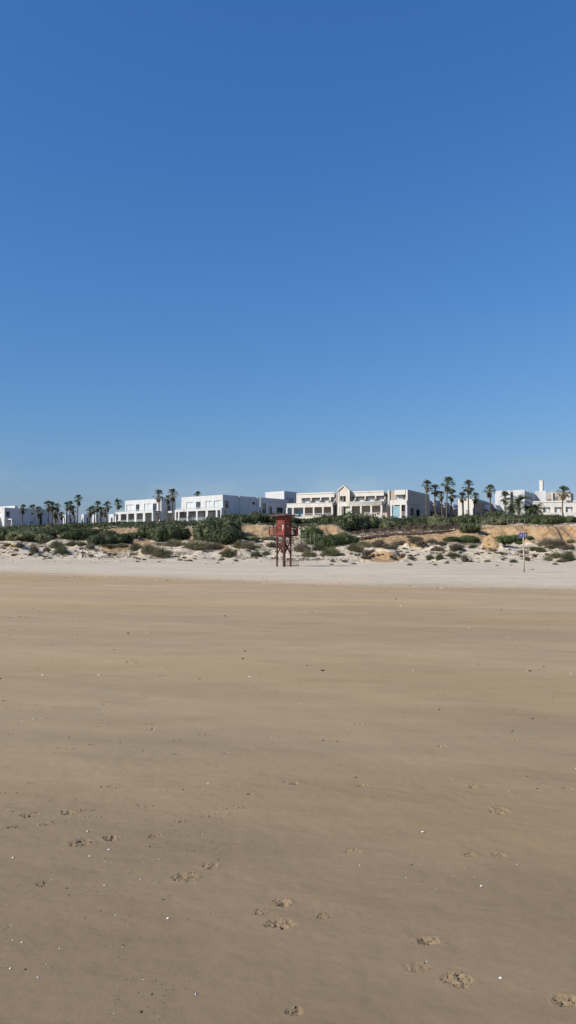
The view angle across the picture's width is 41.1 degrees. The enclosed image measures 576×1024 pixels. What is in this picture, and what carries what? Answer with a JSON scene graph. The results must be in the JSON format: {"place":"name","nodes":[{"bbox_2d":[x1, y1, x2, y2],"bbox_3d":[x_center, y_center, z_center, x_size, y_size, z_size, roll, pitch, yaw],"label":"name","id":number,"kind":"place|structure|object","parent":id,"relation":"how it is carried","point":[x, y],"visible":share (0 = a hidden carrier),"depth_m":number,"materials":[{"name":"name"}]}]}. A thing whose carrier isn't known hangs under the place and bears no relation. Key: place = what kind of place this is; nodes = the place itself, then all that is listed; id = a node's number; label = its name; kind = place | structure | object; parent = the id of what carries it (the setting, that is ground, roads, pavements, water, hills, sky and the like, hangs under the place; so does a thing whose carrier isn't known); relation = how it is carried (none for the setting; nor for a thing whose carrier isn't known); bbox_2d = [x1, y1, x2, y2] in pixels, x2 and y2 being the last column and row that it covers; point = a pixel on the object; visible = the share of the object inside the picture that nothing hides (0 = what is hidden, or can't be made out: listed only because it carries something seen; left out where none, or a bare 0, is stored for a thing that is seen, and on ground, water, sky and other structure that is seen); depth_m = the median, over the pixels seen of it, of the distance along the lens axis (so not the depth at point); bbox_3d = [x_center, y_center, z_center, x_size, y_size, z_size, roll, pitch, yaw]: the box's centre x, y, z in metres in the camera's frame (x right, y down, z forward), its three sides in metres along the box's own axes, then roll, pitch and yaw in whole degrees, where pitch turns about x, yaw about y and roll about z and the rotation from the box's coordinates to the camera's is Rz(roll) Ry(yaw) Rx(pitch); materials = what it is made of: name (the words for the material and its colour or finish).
{"place":"outdoors","nodes":[
{"label":"outdoors","id":0,"kind":"place"},
{"bbox_2d":[2,563,560,594],"bbox_3d":[0.925,4.381,56.891,86.154,0.105,43.974,-2,-3,29],"label":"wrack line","id":1,"kind":"object","parent":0,"point":[278,581],"visible":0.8,"depth_m":42.24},
{"bbox_2d":[0,562,575,1023],"bbox_3d":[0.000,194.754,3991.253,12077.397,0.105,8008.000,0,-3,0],"label":"beach","id":2,"kind":"structure","parent":0,"point":[412,750],"depth_m":5.19,"materials":[{"name":"sand"}]},
{"bbox_2d":[269,513,297,566],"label":"lifeguard tower","id":3,"kind":"structure","parent":2,"relation":"on","point":[283,527],"depth_m":71.48,"materials":[{"name":"red paint"}]},
{"bbox_2d":[0,615,575,1013],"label":"footprints","id":4,"kind":"object","parent":2,"relation":"on","point":[445,977],"visible":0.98,"depth_m":4.34,"materials":[{"name":"sand"}]},
{"bbox_2d":[519,532,526,572],"bbox_3d":[16.281,2.966,53.027,0.574,3.101,0.218,0,-3,0],"label":"beach sign","id":5,"kind":"object","parent":2,"relation":"on","point":[523,535],"visible":0.98,"depth_m":52.99,"materials":[{"name":"blue metal"}]},
{"bbox_2d":[0,521,575,563],"bbox_3d":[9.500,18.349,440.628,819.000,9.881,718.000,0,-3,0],"label":"dune terrain","id":6,"kind":"structure","parent":0,"point":[488,535],"depth_m":104.75,"materials":[{"name":"sand"}]},
{"bbox_2d":[0,527,15,540],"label":"bush","id":7,"kind":"object","parent":6,"relation":"on","point":[3,532],"visible":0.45,"depth_m":114.05,"materials":[{"name":"green plant"}]},
{"bbox_2d":[4,530,37,541],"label":"shrub","id":8,"kind":"object","parent":6,"relation":"on","point":[17,535],"visible":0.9,"depth_m":112.31,"materials":[{"name":"green plant"}]},
{"bbox_2d":[0,506,52,526],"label":"beach villa","id":9,"kind":"object","parent":6,"relation":"on","point":[10,515],"visible":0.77,"depth_m":219.16,"materials":[{"name":"paint"}]},
{"bbox_2d":[17,527,38,532],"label":"bush","id":10,"kind":"object","parent":6,"relation":"on","point":[33,529],"visible":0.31,"depth_m":131.76,"materials":[{"name":"green plant"}]},
{"bbox_2d":[30,531,54,541],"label":"shrub","id":11,"kind":"object","parent":6,"relation":"on","point":[43,537],"visible":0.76,"depth_m":112.66,"materials":[{"name":"green plant"}]},
{"bbox_2d":[33,527,57,539],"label":"bush","id":12,"kind":"object","parent":6,"relation":"on","point":[49,532],"visible":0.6,"depth_m":114.13,"materials":[{"name":"green plant"}]},
{"bbox_2d":[43,500,52,523],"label":"fan palm","id":13,"kind":"object","parent":6,"relation":"on","point":[48,508],"visible":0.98,"depth_m":208.14,"materials":[{"name":"green plant"}]},
{"bbox_2d":[47,540,65,548],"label":"grass tussock","id":14,"kind":"object","parent":6,"relation":"on","point":[55,543],"depth_m":105.13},
{"bbox_2d":[54,546,69,553],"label":"green tussock","id":15,"kind":"object","parent":6,"relation":"on","point":[62,550],"visible":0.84,"depth_m":98.41,"materials":[{"name":"green plant"}]},
{"bbox_2d":[63,515,75,523],"bbox_3d":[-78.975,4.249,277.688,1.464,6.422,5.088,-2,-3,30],"label":"villa","id":16,"kind":"object","parent":6,"relation":"on","point":[64,519],"visible":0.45,"depth_m":276.31,"materials":[{"name":"paint"}]},
{"bbox_2d":[60,522,85,530],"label":"bush","id":17,"kind":"object","parent":6,"relation":"on","point":[66,527],"visible":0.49,"depth_m":141.22,"materials":[{"name":"green plant"}]},
{"bbox_2d":[58,528,91,539],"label":"bush","id":18,"kind":"object","parent":6,"relation":"on","point":[76,533],"visible":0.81,"depth_m":116.83,"materials":[{"name":"green plant"}]},
{"bbox_2d":[74,495,82,522],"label":"fan palm","id":19,"kind":"object","parent":6,"relation":"on","point":[78,501],"visible":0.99,"depth_m":212.19,"materials":[{"name":"green plant"}]},
{"bbox_2d":[81,514,91,522],"bbox_3d":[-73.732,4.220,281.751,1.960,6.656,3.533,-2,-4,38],"label":"villa","id":20,"kind":"object","parent":6,"relation":"on","point":[84,518],"visible":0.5,"depth_m":281.03,"materials":[{"name":"paint"}]},
{"bbox_2d":[92,501,101,521],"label":"fan palm","id":21,"kind":"object","parent":6,"relation":"on","point":[97,504],"visible":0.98,"depth_m":214.26,"materials":[{"name":"green plant"}]},
{"bbox_2d":[86,533,115,544],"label":"bush","id":22,"kind":"object","parent":6,"relation":"on","point":[98,539],"visible":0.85,"depth_m":110.87,"materials":[{"name":"green plant"}]},
{"bbox_2d":[107,533,135,542],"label":"bush","id":23,"kind":"object","parent":6,"relation":"on","point":[124,538],"visible":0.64,"depth_m":114.83,"materials":[{"name":"green plant"}]},
{"bbox_2d":[127,542,143,550],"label":"grass tussock","id":24,"kind":"object","parent":6,"relation":"on","point":[136,547],"depth_m":104.76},
{"bbox_2d":[115,498,175,521],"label":"beach villa","id":25,"kind":"object","parent":6,"relation":"on","point":[146,510],"visible":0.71,"depth_m":210.11,"materials":[{"name":"paint"}]},
{"bbox_2d":[138,542,158,554],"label":"grass tussock","id":26,"kind":"object","parent":6,"relation":"on","point":[147,550],"depth_m":98.77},
{"bbox_2d":[136,521,165,539],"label":"bush","id":27,"kind":"object","parent":6,"relation":"on","point":[144,530],"visible":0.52,"depth_m":126.82,"materials":[{"name":"green plant"}]},
{"bbox_2d":[152,489,163,522],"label":"fan palm","id":28,"kind":"object","parent":6,"relation":"on","point":[158,499],"visible":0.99,"depth_m":190.16,"materials":[{"name":"green plant"}]},
{"bbox_2d":[151,546,170,557],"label":"grass tussock","id":29,"kind":"object","parent":6,"relation":"on","point":[160,552],"depth_m":94.72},
{"bbox_2d":[149,525,175,541],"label":"bush","id":30,"kind":"object","parent":6,"relation":"on","point":[159,533],"visible":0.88,"depth_m":120.94,"materials":[{"name":"green plant"}]},
{"bbox_2d":[167,489,179,521],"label":"fan palm","id":31,"kind":"object","parent":6,"relation":"on","point":[173,498],"visible":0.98,"depth_m":190.07,"materials":[{"name":"green plant"}]},
{"bbox_2d":[162,538,185,546],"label":"grass tussock","id":32,"kind":"object","parent":6,"relation":"on","point":[174,543],"depth_m":112.50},
{"bbox_2d":[165,522,192,540],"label":"bush","id":33,"kind":"object","parent":6,"relation":"on","point":[182,533],"visible":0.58,"depth_m":122.66,"materials":[{"name":"green plant"}]},
{"bbox_2d":[178,539,208,549],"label":"grass tussock","id":34,"kind":"object","parent":6,"relation":"on","point":[193,544],"depth_m":106.26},
{"bbox_2d":[192,518,217,541],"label":"bush","id":35,"kind":"object","parent":6,"relation":"on","point":[202,528],"visible":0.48,"depth_m":122.73,"materials":[{"name":"green plant"}]},
{"bbox_2d":[175,495,258,521],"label":"beach villa","id":36,"kind":"object","parent":6,"relation":"on","point":[198,508],"visible":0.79,"depth_m":200.18,"materials":[{"name":"paint"}]},
{"bbox_2d":[205,524,242,544],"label":"bush","id":37,"kind":"object","parent":6,"relation":"on","point":[224,535],"visible":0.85,"depth_m":118.93,"materials":[{"name":"green plant"}]},
{"bbox_2d":[205,513,242,530],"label":"bush","id":38,"kind":"object","parent":6,"relation":"on","point":[230,520],"visible":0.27,"depth_m":130.46,"materials":[{"name":"green plant"}]},
{"bbox_2d":[221,546,237,557],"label":"grass tussock","id":39,"kind":"object","parent":6,"relation":"on","point":[229,553],"depth_m":96.56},
{"bbox_2d":[228,512,252,523],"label":"bush","id":40,"kind":"object","parent":6,"relation":"on","point":[243,518],"visible":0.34,"depth_m":149.80,"materials":[{"name":"green plant"}]},
{"bbox_2d":[239,541,257,549],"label":"dry tussock","id":41,"kind":"object","parent":6,"relation":"on","point":[248,545],"visible":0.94,"depth_m":108.52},
{"bbox_2d":[242,536,261,540],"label":"shrub","id":42,"kind":"object","parent":6,"relation":"on","point":[253,538],"visible":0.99,"depth_m":120.69,"materials":[{"name":"green plant"}]},
{"bbox_2d":[248,511,268,523],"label":"bush","id":43,"kind":"object","parent":6,"relation":"on","point":[256,517],"visible":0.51,"depth_m":155.62,"materials":[{"name":"green plant"}]},
{"bbox_2d":[0,518,538,533],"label":"scrub mat","id":44,"kind":"object","parent":6,"relation":"on","point":[130,524],"visible":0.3,"depth_m":167.94,"materials":[{"name":"green plant"}]},
{"bbox_2d":[264,512,280,522],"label":"bush","id":45,"kind":"object","parent":6,"relation":"on","point":[272,519],"visible":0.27,"depth_m":156.26,"materials":[{"name":"green plant"}]},
{"bbox_2d":[259,497,288,513],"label":"villa wing","id":46,"kind":"structure","parent":6,"relation":"on","point":[270,505],"depth_m":213.69,"materials":[{"name":"paint"}]},
{"bbox_2d":[265,491,296,513],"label":"villa block","id":47,"kind":"structure","parent":6,"relation":"on","point":[290,496],"depth_m":228.69,"materials":[{"name":"paint"}]},
{"bbox_2d":[0,522,575,562],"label":"dune ground cover","id":48,"kind":"object","parent":6,"relation":"on","point":[302,558],"visible":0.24,"depth_m":107.67,"materials":[{"name":"plant"}]},
{"bbox_2d":[292,539,310,551],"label":"dry tussock","id":49,"kind":"object","parent":6,"relation":"on","point":[302,546],"visible":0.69,"depth_m":107.51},
{"bbox_2d":[301,548,317,556],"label":"grass tussock","id":50,"kind":"object","parent":6,"relation":"on","point":[307,553],"depth_m":101.29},
{"bbox_2d":[300,525,324,538],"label":"bush","id":51,"kind":"object","parent":6,"relation":"on","point":[311,530],"visible":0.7,"depth_m":129.56,"materials":[{"name":"green plant"}]},
{"bbox_2d":[304,535,320,544],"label":"bush","id":52,"kind":"object","parent":6,"relation":"on","point":[308,539],"visible":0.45,"depth_m":121.70,"materials":[{"name":"green plant"}]},
{"bbox_2d":[310,543,325,550],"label":"green tussock","id":53,"kind":"object","parent":6,"relation":"on","point":[319,547],"visible":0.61,"depth_m":109.27,"materials":[{"name":"green plant"}]},
{"bbox_2d":[318,514,338,524],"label":"bush","id":54,"kind":"object","parent":6,"relation":"on","point":[325,520],"visible":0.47,"depth_m":152.41,"materials":[{"name":"green plant"}]},
{"bbox_2d":[315,534,344,547],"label":"bush","id":55,"kind":"object","parent":6,"relation":"on","point":[333,541],"visible":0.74,"depth_m":116.18,"materials":[{"name":"green plant"}]},
{"bbox_2d":[320,545,343,555],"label":"green tussock","id":56,"kind":"object","parent":6,"relation":"on","point":[330,551],"visible":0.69,"depth_m":101.53,"materials":[{"name":"green plant"}]},
{"bbox_2d":[332,531,355,544],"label":"bush","id":57,"kind":"object","parent":6,"relation":"on","point":[345,538],"visible":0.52,"depth_m":119.11,"materials":[{"name":"green plant"}]},
{"bbox_2d":[331,510,367,531],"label":"bush","id":58,"kind":"object","parent":6,"relation":"on","point":[351,521],"visible":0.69,"depth_m":145.98,"materials":[{"name":"green plant"}]},
{"bbox_2d":[345,542,364,551],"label":"grass tussock","id":59,"kind":"object","parent":6,"relation":"on","point":[355,547],"depth_m":110.24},
{"bbox_2d":[357,512,378,530],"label":"bush","id":60,"kind":"object","parent":6,"relation":"on","point":[372,521],"visible":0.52,"depth_m":149.21,"materials":[{"name":"green plant"}]},
{"bbox_2d":[286,485,457,518],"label":"hotel","id":61,"kind":"structure","parent":6,"relation":"on","point":[405,503],"depth_m":207.63,"materials":[{"name":"paint"}]},
{"bbox_2d":[371,539,385,547],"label":"dry shrub","id":62,"kind":"object","parent":6,"relation":"on","point":[378,543],"visible":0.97,"depth_m":97.66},
{"bbox_2d":[377,520,399,528],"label":"shrub","id":63,"kind":"object","parent":6,"relation":"on","point":[384,523],"visible":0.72,"depth_m":149.88,"materials":[{"name":"green plant"}]},
{"bbox_2d":[346,523,459,539],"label":"fence","id":64,"kind":"object","parent":6,"relation":"on","point":[401,530],"visible":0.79,"depth_m":131.64,"materials":[{"name":"wood"}]},
{"bbox_2d":[395,516,421,527],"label":"bush","id":65,"kind":"object","parent":6,"relation":"on","point":[403,521],"visible":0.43,"depth_m":151.65,"materials":[{"name":"green plant"}]},
{"bbox_2d":[402,522,428,530],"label":"shrub","id":66,"kind":"object","parent":6,"relation":"on","point":[414,524],"visible":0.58,"depth_m":145.75,"materials":[{"name":"green plant"}]},
{"bbox_2d":[407,535,423,542],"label":"dry shrub","id":67,"kind":"object","parent":6,"relation":"on","point":[413,539],"visible":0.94,"depth_m":111.86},
{"bbox_2d":[411,514,431,523],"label":"bush","id":68,"kind":"object","parent":6,"relation":"on","point":[423,520],"visible":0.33,"depth_m":151.46,"materials":[{"name":"green plant"}]},
{"bbox_2d":[415,539,427,547],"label":"dry shrub","id":69,"kind":"object","parent":6,"relation":"on","point":[421,543],"visible":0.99,"depth_m":110.74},
{"bbox_2d":[421,480,432,514],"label":"fan palm","id":70,"kind":"object","parent":6,"relation":"on","point":[427,482],"visible":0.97,"depth_m":184.45,"materials":[{"name":"green plant"}]},
{"bbox_2d":[430,484,440,513],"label":"fan palm","id":71,"kind":"object","parent":6,"relation":"on","point":[435,492],"visible":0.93,"depth_m":186.36,"materials":[{"name":"green plant"}]},
{"bbox_2d":[425,513,450,526],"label":"shrub","id":72,"kind":"object","parent":6,"relation":"on","point":[436,517],"visible":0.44,"depth_m":150.21,"materials":[{"name":"green plant"}]},
{"bbox_2d":[426,521,450,527],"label":"shrub","id":73,"kind":"object","parent":6,"relation":"on","point":[439,523],"visible":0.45,"depth_m":146.92,"materials":[{"name":"green plant"}]},
{"bbox_2d":[437,490,444,515],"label":"fan palm","id":74,"kind":"object","parent":6,"relation":"on","point":[441,497],"visible":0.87,"depth_m":192.24,"materials":[{"name":"green plant"}]},
{"bbox_2d":[440,476,455,518],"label":"fan palm","id":75,"kind":"object","parent":6,"relation":"on","point":[447,487],"visible":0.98,"depth_m":184.35,"materials":[{"name":"green plant"}]},
{"bbox_2d":[442,536,461,541],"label":"bush","id":76,"kind":"object","parent":6,"relation":"on","point":[451,538],"visible":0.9,"depth_m":119.44,"materials":[{"name":"green plant"}]},
{"bbox_2d":[448,488,457,517],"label":"fan palm","id":77,"kind":"object","parent":6,"relation":"on","point":[452,491],"visible":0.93,"depth_m":188.27,"materials":[{"name":"green plant"}]},
{"bbox_2d":[450,542,464,550],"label":"dry shrub","id":78,"kind":"object","parent":6,"relation":"on","point":[457,546],"visible":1,"depth_m":107.68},
{"bbox_2d":[457,492,467,513],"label":"fan palm","id":79,"kind":"object","parent":6,"relation":"on","point":[462,494],"visible":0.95,"depth_m":188.04,"materials":[{"name":"green plant"}]},
{"bbox_2d":[451,513,480,524],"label":"bush","id":80,"kind":"object","parent":6,"relation":"on","point":[466,518],"visible":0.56,"depth_m":144.54,"materials":[{"name":"green plant"}]},
{"bbox_2d":[460,480,474,514],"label":"fan palm","id":81,"kind":"object","parent":6,"relation":"on","point":[469,490],"visible":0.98,"depth_m":184.63,"materials":[{"name":"green plant"}]},
{"bbox_2d":[458,535,481,542],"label":"bush","id":82,"kind":"object","parent":6,"relation":"on","point":[468,538],"visible":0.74,"depth_m":120.30,"materials":[{"name":"green plant"}]},
{"bbox_2d":[459,521,481,533],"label":"bush","id":83,"kind":"object","parent":6,"relation":"on","point":[464,527],"visible":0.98,"depth_m":127.35,"materials":[{"name":"green plant"}]},
{"bbox_2d":[470,492,479,513],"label":"fan palm","id":84,"kind":"object","parent":6,"relation":"on","point":[474,500],"visible":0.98,"depth_m":188.21,"materials":[{"name":"green plant"}]},
{"bbox_2d":[457,498,499,515],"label":"hotel annex","id":85,"kind":"object","parent":6,"relation":"on","point":[482,507],"visible":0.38,"depth_m":220.09,"materials":[{"name":"paint"}]},
{"bbox_2d":[477,513,496,522],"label":"bush","id":86,"kind":"object","parent":6,"relation":"on","point":[482,517],"visible":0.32,"depth_m":144.44,"materials":[{"name":"green plant"}]},
{"bbox_2d":[483,484,495,511],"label":"fan palm","id":87,"kind":"object","parent":6,"relation":"on","point":[489,492],"visible":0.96,"depth_m":186.11,"materials":[{"name":"green plant"}]},
{"bbox_2d":[479,516,510,524],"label":"shrub","id":88,"kind":"object","parent":6,"relation":"on","point":[503,520],"visible":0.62,"depth_m":139.66,"materials":[{"name":"green plant"}]},
{"bbox_2d":[476,518,524,529],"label":"rope fence","id":89,"kind":"object","parent":6,"relation":"on","point":[500,522],"visible":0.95,"depth_m":131.04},
{"bbox_2d":[499,491,509,512],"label":"fan palm","id":90,"kind":"object","parent":6,"relation":"on","point":[504,494],"visible":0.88,"depth_m":190.34,"materials":[{"name":"green plant"}]},
{"bbox_2d":[495,535,514,544],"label":"bush","id":91,"kind":"object","parent":6,"relation":"on","point":[504,539],"visible":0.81,"depth_m":111.79,"materials":[{"name":"green plant"}]},
{"bbox_2d":[498,511,518,523],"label":"bush","id":92,"kind":"object","parent":6,"relation":"on","point":[508,515],"visible":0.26,"depth_m":145.09,"materials":[{"name":"green plant"}]},
{"bbox_2d":[503,494,532,515],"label":"date palm","id":93,"kind":"object","parent":6,"relation":"on","point":[518,501],"visible":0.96,"depth_m":175.92,"materials":[{"name":"green plant"}]},
{"bbox_2d":[511,513,536,523],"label":"bush","id":94,"kind":"object","parent":6,"relation":"on","point":[523,516],"visible":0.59,"depth_m":142.59,"materials":[{"name":"green plant"}]},
{"bbox_2d":[520,505,535,514],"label":"date palm","id":95,"kind":"object","parent":6,"relation":"on","point":[528,511],"visible":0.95,"depth_m":173.57,"materials":[{"name":"green plant"}]},
{"bbox_2d":[495,480,573,514],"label":"hotel block","id":96,"kind":"structure","parent":6,"relation":"on","point":[540,495],"depth_m":247.62,"materials":[{"name":"paint"}]},
{"bbox_2d":[528,503,545,515],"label":"date palm","id":97,"kind":"object","parent":6,"relation":"on","point":[537,510],"visible":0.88,"depth_m":173.84,"materials":[{"name":"green plant"}]},
{"bbox_2d":[527,513,546,523],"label":"bush","id":98,"kind":"object","parent":6,"relation":"on","point":[534,519],"visible":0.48,"depth_m":141.71,"materials":[{"name":"green plant"}]},
{"bbox_2d":[535,536,556,545],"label":"dry tussock","id":99,"kind":"object","parent":6,"relation":"on","point":[542,542],"visible":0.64,"depth_m":114.60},
{"bbox_2d":[538,514,567,524],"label":"bush","id":100,"kind":"object","parent":6,"relation":"on","point":[553,519],"visible":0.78,"depth_m":139.31,"materials":[{"name":"green plant"}]},
{"bbox_2d":[532,497,575,516],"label":"hotel wing","id":101,"kind":"structure","parent":6,"relation":"on","point":[555,507],"depth_m":207.50,"materials":[{"name":"paint"}]},
{"bbox_2d":[549,536,567,548],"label":"dry tussock","id":102,"kind":"object","parent":6,"relation":"on","point":[559,543],"visible":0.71,"depth_m":113.33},
{"bbox_2d":[555,485,569,515],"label":"fan palm","id":103,"kind":"object","parent":6,"relation":"on","point":[563,496],"visible":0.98,"depth_m":188.27,"materials":[{"name":"green plant"}]},
{"bbox_2d":[557,548,575,561],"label":"green tussock","id":104,"kind":"object","parent":6,"relation":"on","point":[568,557],"visible":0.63,"depth_m":95.36,"materials":[{"name":"green plant"}]},
{"bbox_2d":[563,515,575,522],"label":"bush","id":105,"kind":"object","parent":6,"relation":"on","point":[571,518],"visible":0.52,"depth_m":139.16,"materials":[{"name":"green plant"}]},
{"bbox_2d":[0,587,575,1020],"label":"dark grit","id":106,"kind":"object","parent":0,"point":[215,809],"visible":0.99,"depth_m":4.88,"materials":[{"name":"sand"}]},
{"bbox_2d":[0,0,575,522],"label":"sky","id":107,"kind":"structure","parent":0,"point":[249,248],"materials":[{"name":"blue"}]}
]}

